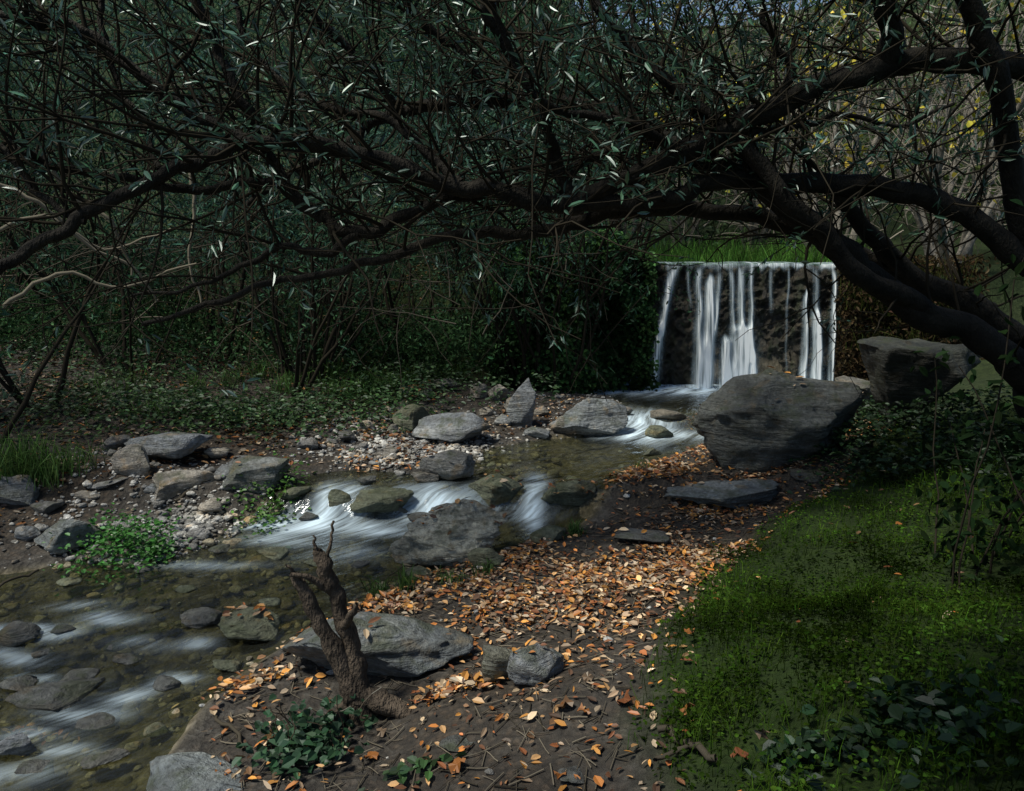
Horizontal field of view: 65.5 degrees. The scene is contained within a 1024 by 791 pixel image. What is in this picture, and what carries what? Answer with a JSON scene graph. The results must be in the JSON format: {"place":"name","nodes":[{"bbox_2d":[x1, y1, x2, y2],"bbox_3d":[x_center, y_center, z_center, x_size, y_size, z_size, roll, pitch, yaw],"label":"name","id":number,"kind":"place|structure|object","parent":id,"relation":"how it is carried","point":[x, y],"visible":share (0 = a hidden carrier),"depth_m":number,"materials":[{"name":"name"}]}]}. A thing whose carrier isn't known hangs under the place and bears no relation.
{"place":"outdoors","nodes":[
{"label":"outdoors","id":0,"kind":"place"},
{"bbox_2d":[0,384,721,789],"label":"stream water","id":1,"kind":"structure","parent":0,"point":[324,516],"depth_m":7.52,"materials":[{"name":"white liquid"}]},
{"bbox_2d":[0,374,758,790],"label":"gravel","id":2,"kind":"structure","parent":0,"point":[130,706],"depth_m":6.53,"materials":[{"name":"grey gravel"}]},
{"bbox_2d":[0,0,1023,790],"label":"ground","id":3,"kind":"structure","parent":0,"point":[194,734],"depth_m":5.66,"materials":[{"name":"brown soil"}]},
{"bbox_2d":[0,55,111,342],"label":"shrub","id":4,"kind":"object","parent":3,"relation":"on","point":[19,278],"visible":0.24,"depth_m":11.98,"materials":[{"name":"green plant"}]},
{"bbox_2d":[0,163,167,443],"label":"shrub","id":5,"kind":"object","parent":3,"relation":"on","point":[19,412],"visible":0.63,"depth_m":8.40,"materials":[{"name":"green plant"}]},
{"bbox_2d":[0,109,180,409],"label":"shrub","id":6,"kind":"object","parent":3,"relation":"on","point":[8,385],"visible":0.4,"depth_m":9.34,"materials":[{"name":"brown plant"}]},
{"bbox_2d":[0,1,231,337],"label":"shrub","id":7,"kind":"object","parent":3,"relation":"on","point":[95,242],"visible":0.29,"depth_m":12.06,"materials":[{"name":"green plant"}]},
{"bbox_2d":[0,77,244,382],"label":"shrub","id":8,"kind":"object","parent":3,"relation":"on","point":[96,350],"visible":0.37,"depth_m":10.40,"materials":[{"name":"green plant"}]},
{"bbox_2d":[4,65,416,361],"bbox_3d":[-4.023,-2.859,12.130,5.348,4.704,3.681,0,10,0],"label":"shrub","id":9,"kind":"object","parent":3,"relation":"on","point":[242,280],"visible":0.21,"depth_m":12.00,"materials":[{"name":"green plant"}]},
{"bbox_2d":[167,76,415,382],"bbox_3d":[-2.624,-2.115,10.653,3.196,4.073,3.298,4,10,23],"label":"shrub","id":10,"kind":"object","parent":3,"relation":"on","point":[344,304],"visible":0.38,"depth_m":10.74,"materials":[{"name":"green plant"}]},
{"bbox_2d":[167,3,424,339],"bbox_3d":[-3.847,-3.907,13.961,5.198,5.765,3.184,0,10,0],"label":"shrub","id":11,"kind":"object","parent":3,"relation":"on","point":[234,291],"visible":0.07,"depth_m":13.89,"materials":[{"name":"green plant"}]},
{"bbox_2d":[236,687,381,771],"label":"ivy plant","id":12,"kind":"object","parent":3,"relation":"on","point":[303,729],"visible":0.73,"depth_m":4.08,"materials":[{"name":"green plant"}]},
{"bbox_2d":[185,4,436,347],"bbox_3d":[-2.285,-3.387,13.349,3.299,5.484,5.313,9,13,43],"label":"shrub","id":13,"kind":"object","parent":3,"relation":"on","point":[394,297],"visible":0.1,"depth_m":13.23,"materials":[{"name":"green plant"}]},
{"bbox_2d":[0,314,649,597],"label":"sedge tufts","id":14,"kind":"object","parent":3,"relation":"on","point":[28,461],"visible":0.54,"depth_m":7.53,"materials":[{"name":"green plant"}]},
{"bbox_2d":[285,520,412,730],"bbox_3d":[-0.764,1.268,4.147,0.799,1.213,0.387,3,10,19],"label":"tree stump","id":15,"kind":"object","parent":3,"relation":"on","point":[345,656],"visible":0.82,"depth_m":4.24,"materials":[{"name":"brown wood"}]},
{"bbox_2d":[251,150,458,395],"bbox_3d":[-2.609,-1.540,10.190,3.594,3.170,1.929,8,12,39],"label":"shrub","id":16,"kind":"object","parent":3,"relation":"on","point":[298,363],"visible":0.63,"depth_m":10.19,"materials":[{"name":"green plant"}]},
{"bbox_2d":[281,611,474,677],"bbox_3d":[-0.808,1.504,4.827,1.171,0.432,0.586,0,10,0],"label":"boulder","id":17,"kind":"object","parent":3,"relation":"on","point":[398,645],"visible":0.63,"depth_m":4.66,"materials":[{"name":"grey stone"}]},
{"bbox_2d":[0,480,801,790],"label":"fallen sticks","id":18,"kind":"object","parent":3,"relation":"on","point":[705,753],"visible":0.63,"depth_m":4.30,"materials":[{"name":"brown wood"}]},
{"bbox_2d":[305,104,538,371],"bbox_3d":[-1.540,-2.385,12.884,3.925,4.100,4.493,-3,10,-19],"label":"shrub","id":19,"kind":"object","parent":3,"relation":"on","point":[409,293],"visible":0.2,"depth_m":12.73,"materials":[{"name":"green plant"}]},
{"bbox_2d":[0,331,897,790],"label":"river stones","id":20,"kind":"object","parent":3,"relation":"on","point":[174,771],"visible":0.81,"depth_m":6.57,"materials":[{"name":"grey stone"}]},
{"bbox_2d":[412,412,490,442],"bbox_3d":[-0.690,0.373,9.185,0.915,0.372,0.552,0,10,0],"label":"flat rock","id":21,"kind":"object","parent":3,"relation":"on","point":[459,427],"visible":0.93,"depth_m":9.04,"materials":[{"name":"grey stone"}]},
{"bbox_2d":[388,499,515,568],"bbox_3d":[-0.478,1.122,6.556,0.963,0.514,0.627,-9,13,-41],"label":"boulder","id":22,"kind":"object","parent":3,"relation":"on","point":[430,542],"visible":0.9,"depth_m":6.39,"materials":[{"name":"grey stone"}]},
{"bbox_2d":[364,0,568,268],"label":"shrub","id":23,"kind":"object","parent":3,"relation":"on","point":[456,244],"visible":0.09,"depth_m":13.83,"materials":[{"name":"green plant"}]},
{"bbox_2d":[0,263,1021,790],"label":"fallen leaves","id":24,"kind":"object","parent":3,"relation":"on","point":[466,679],"visible":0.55,"depth_m":5.62,"materials":[{"name":"orange plant"}]},
{"bbox_2d":[0,0,1023,442],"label":"arching tree","id":25,"kind":"object","parent":3,"relation":"on","point":[894,280],"visible":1,"depth_m":5.43,"materials":[{"name":"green plant"}]},
{"bbox_2d":[0,0,1023,393],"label":"background foliage","id":26,"kind":"object","parent":3,"relation":"on","point":[464,342],"visible":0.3,"depth_m":12.41,"materials":[{"name":"green plant"}]},
{"bbox_2d":[0,243,1023,790],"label":"ground cover plants","id":27,"kind":"object","parent":3,"relation":"on","point":[914,717],"visible":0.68,"depth_m":7.29,"materials":[{"name":"green plant"}]},
{"bbox_2d":[0,0,1023,404],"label":"thicket branches","id":28,"kind":"object","parent":3,"relation":"on","point":[86,250],"visible":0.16,"depth_m":11.34,"materials":[{"name":"brown plant"}]},
{"bbox_2d":[628,0,1023,206],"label":"autumn foliage","id":29,"kind":"object","parent":28,"relation":"attached to","point":[970,123],"visible":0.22,"depth_m":12.74,"materials":[{"name":"plant"}]},
{"bbox_2d":[506,377,535,426],"bbox_3d":[0.113,0.115,9.867,0.370,0.677,0.259,0,10,0],"label":"upright rock","id":30,"kind":"object","parent":3,"relation":"on","point":[520,408],"visible":0.92,"depth_m":9.78,"materials":[{"name":"grey stone"}]},
{"bbox_2d":[215,564,855,778],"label":"plane tree leaves","id":31,"kind":"object","parent":3,"relation":"on","point":[457,761],"visible":0.64,"depth_m":3.76,"materials":[{"name":"orange plant"}]},
{"bbox_2d":[386,63,706,388],"bbox_3d":[0.031,-2.340,12.046,4.538,4.613,4.557,-4,10,-24],"label":"shrub","id":32,"kind":"object","parent":3,"relation":"on","point":[524,346],"visible":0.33,"depth_m":11.56,"materials":[{"name":"green plant"}]},
{"bbox_2d":[440,0,659,243],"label":"shrub","id":33,"kind":"object","parent":3,"relation":"on","point":[586,6],"visible":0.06,"depth_m":13.30,"materials":[{"name":"green plant"}]},
{"bbox_2d":[438,111,700,391],"bbox_3d":[0.332,-2.195,12.249,4.106,4.301,3.446,-7,12,-36],"label":"shrub","id":34,"kind":"object","parent":3,"relation":"on","point":[518,322],"visible":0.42,"depth_m":11.66,"materials":[{"name":"green plant"}]},
{"bbox_2d":[488,222,660,394],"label":"ivy hedge","id":35,"kind":"object","parent":3,"relation":"on","point":[634,342],"visible":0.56,"depth_m":12.14,"materials":[{"name":"green plant"}]},
{"bbox_2d":[549,398,627,436],"bbox_3d":[0.925,0.275,9.806,0.999,0.519,0.531,-2,10,-13],"label":"boulder","id":36,"kind":"object","parent":3,"relation":"on","point":[593,417],"visible":0.86,"depth_m":9.65,"materials":[{"name":"grey stone"}]},
{"bbox_2d":[550,0,709,250],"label":"shrub","id":37,"kind":"object","parent":3,"relation":"on","point":[654,219],"visible":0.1,"depth_m":13.25,"materials":[{"name":"green plant"}]},
{"bbox_2d":[520,0,783,248],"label":"pale tree","id":38,"kind":"object","parent":3,"relation":"on","point":[634,219],"visible":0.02,"depth_m":18.04,"materials":[{"name":"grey plant"}]},
{"bbox_2d":[626,9,770,245],"bbox_3d":[3.931,-7.109,19.634,3.787,6.799,4.944,-1,10,-9],"label":"pale tree","id":39,"kind":"object","parent":3,"relation":"on","point":[682,226],"visible":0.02,"depth_m":19.50,"materials":[{"name":"grey plant"}]},
{"bbox_2d":[665,478,779,508],"bbox_3d":[1.913,0.920,7.268,1.098,0.228,0.549,0,10,0],"label":"flat rock","id":40,"kind":"object","parent":3,"relation":"on","point":[739,493],"visible":0.94,"depth_m":7.19,"materials":[{"name":"grey stone"}]},
{"bbox_2d":[632,263,870,386],"bbox_3d":[3.850,-1.105,13.249,3.800,2.163,0.961,0,10,0],"label":"stone weir","id":41,"kind":"object","parent":3,"relation":"on","point":[784,295],"visible":0.55,"depth_m":12.94,"materials":[{"name":"grey stone"}]},
{"bbox_2d":[647,262,836,389],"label":"waterfall","id":42,"kind":"structure","parent":41,"relation":"on","point":[729,370],"depth_m":12.68,"materials":[{"name":"liquid"}]},
{"bbox_2d":[692,369,867,471],"bbox_3d":[2.578,0.291,7.713,1.603,1.091,0.906,4,10,20],"label":"boulder","id":43,"kind":"object","parent":3,"relation":"on","point":[740,422],"visible":0.91,"depth_m":7.50,"materials":[{"name":"grey stone"}]},
{"bbox_2d":[719,0,878,249],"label":"pale tree","id":44,"kind":"object","parent":3,"relation":"on","point":[755,203],"visible":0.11,"depth_m":18.16,"materials":[{"name":"grey plant"}]},
{"bbox_2d":[697,0,939,263],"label":"pale tree","id":45,"kind":"object","parent":3,"relation":"on","point":[875,140],"visible":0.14,"depth_m":15.43,"materials":[{"name":"grey plant"}]},
{"bbox_2d":[726,0,945,235],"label":"pale tree","id":46,"kind":"object","parent":3,"relation":"on","point":[838,167],"visible":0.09,"depth_m":16.29,"materials":[{"name":"grey plant"}]},
{"bbox_2d":[827,235,996,380],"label":"bank vegetation","id":47,"kind":"object","parent":3,"relation":"on","point":[880,306],"visible":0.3,"depth_m":12.54,"materials":[{"name":"plant"}]},
{"bbox_2d":[805,34,1023,267],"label":"pale tree","id":48,"kind":"object","parent":3,"relation":"on","point":[919,223],"visible":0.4,"depth_m":13.80,"materials":[{"name":"grey plant"}]},
{"bbox_2d":[857,336,980,427],"bbox_3d":[3.943,-0.112,7.876,1.029,0.886,1.054,9,13,42],"label":"boulder","id":49,"kind":"object","parent":3,"relation":"on","point":[889,362],"visible":0.81,"depth_m":7.60,"materials":[{"name":"grey stone"}]},
{"bbox_2d":[845,0,1023,261],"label":"pale tree","id":50,"kind":"object","parent":3,"relation":"on","point":[1021,111],"visible":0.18,"depth_m":15.00,"materials":[{"name":"grey plant"}]},
{"bbox_2d":[867,0,1023,261],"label":"pale tree","id":51,"kind":"object","parent":3,"relation":"on","point":[975,84],"visible":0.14,"depth_m":15.48,"materials":[{"name":"grey plant"}]},
{"bbox_2d":[906,199,1023,588],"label":"foreground shrub","id":52,"kind":"object","parent":3,"relation":"on","point":[954,543],"visible":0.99,"depth_m":4.51,"materials":[{"name":"green plant"}]},
{"bbox_2d":[918,0,1023,258],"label":"pale tree","id":53,"kind":"object","parent":3,"relation":"on","point":[1022,124],"visible":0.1,"depth_m":16.91,"materials":[{"name":"grey plant"}]},
{"bbox_2d":[946,0,1023,228],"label":"pale tree","id":54,"kind":"object","parent":3,"relation":"on","point":[985,191],"visible":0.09,"depth_m":15.00,"materials":[{"name":"grey plant"}]},
{"bbox_2d":[575,0,829,28],"label":"sky","id":55,"kind":"structure","parent":0,"point":[796,7],"materials":[{"name":"grey"}]},
{"bbox_2d":[671,264,803,264],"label":"upstream water","id":56,"kind":"structure","parent":0,"point":[723,264],"depth_m":14.16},
{"bbox_2d":[630,222,869,265],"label":"tall grass","id":57,"kind":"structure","parent":0,"point":[741,255],"depth_m":14.91,"materials":[{"name":"green plant"}]},
{"bbox_2d":[611,410,1023,790],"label":"grass","id":58,"kind":"structure","parent":0,"point":[776,604],"depth_m":3.74,"materials":[{"name":"green plant"}]}
]}

